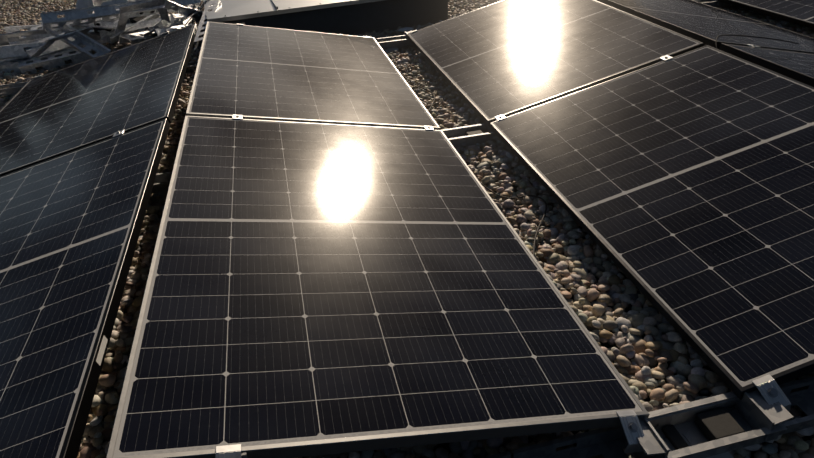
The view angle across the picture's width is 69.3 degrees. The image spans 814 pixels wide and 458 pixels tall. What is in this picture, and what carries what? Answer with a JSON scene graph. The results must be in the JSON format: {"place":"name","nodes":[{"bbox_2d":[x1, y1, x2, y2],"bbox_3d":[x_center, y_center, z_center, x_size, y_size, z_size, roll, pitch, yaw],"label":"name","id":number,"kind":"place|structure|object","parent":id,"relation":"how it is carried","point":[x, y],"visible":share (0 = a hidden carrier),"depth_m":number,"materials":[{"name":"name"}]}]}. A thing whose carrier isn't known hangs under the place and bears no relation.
{"place":"outdoors","nodes":[
{"label":"outdoors","id":0,"kind":"place"},
{"bbox_2d":[28,6,813,457],"bbox_3d":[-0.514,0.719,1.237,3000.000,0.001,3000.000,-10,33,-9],"label":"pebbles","id":1,"kind":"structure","parent":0,"point":[606,344],"depth_m":1.71,"materials":[{"name":"beige stone"}]},
{"bbox_2d":[75,0,148,15],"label":"crumpled plastic wrap","id":2,"kind":"object","parent":1,"relation":"on","point":[83,3],"visible":0.04,"depth_m":5.27,"materials":[{"name":"plastic"}]},
{"bbox_2d":[203,0,448,34],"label":"roof upstand with cap","id":3,"kind":"object","parent":1,"relation":"on","point":[351,17],"visible":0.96,"depth_m":4.61,"materials":[{"name":"metal"}]},
{"bbox_2d":[398,27,412,31],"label":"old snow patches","id":4,"kind":"object","parent":1,"relation":"on","point":[406,29],"visible":0.06,"depth_m":4.69,"materials":[{"name":"white snow"}]},
{"bbox_2d":[0,0,813,147],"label":"gravel pebbles","id":5,"kind":"object","parent":1,"relation":"on","point":[407,60],"visible":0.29,"depth_m":4.23,"materials":[{"name":"grey gravel"}]},
{"bbox_2d":[0,0,221,73],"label":"mounting brackets","id":6,"kind":"object","parent":5,"relation":"on","point":[47,43],"visible":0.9,"depth_m":4.46,"materials":[{"name":"silver metal"}]},
{"bbox_2d":[12,10,211,51],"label":"spare parts plastic inlays","id":7,"kind":"object","parent":5,"relation":"on","point":[132,20],"visible":0.23,"depth_m":4.61,"materials":[{"name":"black plastic"}]},
{"bbox_2d":[400,73,434,111],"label":"cable","id":8,"kind":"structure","parent":5,"relation":"on","point":[423,88],"depth_m":3.47,"materials":[{"name":"black rubber"}]},
{"bbox_2d":[0,0,813,457],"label":"base rails","id":9,"kind":"object","parent":1,"relation":"on","point":[608,442],"visible":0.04,"depth_m":1.38,"materials":[{"name":"metal"}]},
{"bbox_2d":[0,118,169,457],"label":"solar module","id":10,"kind":"object","parent":9,"relation":"on","point":[71,222],"visible":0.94,"depth_m":1.60,"materials":[{"name":"black glass"}]},
{"bbox_2d":[96,336,107,365],"bbox_3d":[-0.679,0.270,1.310,0.004,0.016,0.085,-10,33,-9],"label":"label","id":11,"kind":"object","parent":10,"relation":"on","point":[101,350],"visible":1,"depth_m":1.31,"materials":[{"name":"white paper"}]},
{"bbox_2d":[0,23,197,175],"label":"solar module","id":12,"kind":"object","parent":9,"relation":"on","point":[62,111],"visible":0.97,"depth_m":3.01,"materials":[{"name":"black glass"}]},
{"bbox_2d":[106,116,649,457],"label":"solar module","id":13,"kind":"object","parent":9,"relation":"on","point":[312,289],"visible":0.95,"depth_m":1.51,"materials":[{"name":"black glass"}]},
{"bbox_2d":[110,0,793,457],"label":"mounting frame","id":14,"kind":"object","parent":9,"relation":"on","point":[756,410],"visible":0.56,"depth_m":1.35,"materials":[{"name":"metal"}]},
{"bbox_2d":[186,21,439,129],"bbox_3d":[-0.587,-0.915,3.356,1.134,0.033,1.722,0,31,-16],"label":"solar module","id":15,"kind":"object","parent":14,"relation":"on","point":[261,73],"visible":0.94,"depth_m":3.11,"materials":[{"name":"black glass"}]},
{"bbox_2d":[35,24,790,457],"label":"module clamps","id":16,"kind":"object","parent":14,"relation":"on","point":[763,384],"visible":0.69,"depth_m":1.33,"materials":[{"name":"metal"}]},
{"bbox_2d":[39,30,777,432],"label":"clamp bolts","id":17,"kind":"object","parent":16,"relation":"attached to","point":[773,392],"visible":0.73,"depth_m":1.37,"materials":[{"name":"silver metal"}]},
{"bbox_2d":[716,34,798,48],"bbox_3d":[1.704,-0.924,2.905,0.580,0.101,0.113,-18,35,-20],"label":"cable","id":18,"kind":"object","parent":16,"relation":"on","point":[752,36],"depth_m":2.91,"materials":[{"name":"black rubber"}]},
{"bbox_2d":[407,0,703,126],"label":"solar module","id":19,"kind":"object","parent":9,"relation":"on","point":[491,62],"visible":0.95,"depth_m":3.32,"materials":[{"name":"black glass"}]},
{"bbox_2d":[490,45,813,399],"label":"solar module","id":20,"kind":"object","parent":9,"relation":"on","point":[680,188],"visible":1,"depth_m":2.03,"materials":[{"name":"black glass"}]},
{"bbox_2d":[596,0,813,53],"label":"solar module","id":21,"kind":"object","parent":9,"relation":"on","point":[703,23],"visible":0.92,"depth_m":3.50,"materials":[{"name":"glass"}]},
{"bbox_2d":[717,0,813,28],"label":"solar module","id":22,"kind":"object","parent":9,"relation":"on","point":[799,12],"visible":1,"depth_m":4.17,"materials":[{"name":"black glass"}]},
{"bbox_2d":[719,43,813,86],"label":"solar module","id":23,"kind":"object","parent":9,"relation":"on","point":[797,66],"visible":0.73,"depth_m":2.71,"materials":[{"name":"glass"}]},
{"bbox_2d":[77,106,813,457],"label":"gravel pebbles","id":24,"kind":"object","parent":1,"relation":"on","point":[655,350],"visible":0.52,"depth_m":1.77,"materials":[{"name":"grey gravel"}]},
{"bbox_2d":[478,180,546,256],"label":"cable","id":25,"kind":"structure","parent":24,"relation":"on","point":[521,197],"depth_m":2.33,"materials":[{"name":"black rubber"}]},
{"bbox_2d":[383,47,732,457],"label":"rail support pads","id":26,"kind":"object","parent":1,"relation":"on","point":[721,455],"visible":0.1,"depth_m":1.36,"materials":[{"name":"black rubber"}]},
{"bbox_2d":[391,1,744,449],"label":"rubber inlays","id":27,"kind":"object","parent":26,"relation":"on","point":[715,424],"visible":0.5,"depth_m":1.37,"materials":[{"name":"black rubber"}]}
]}

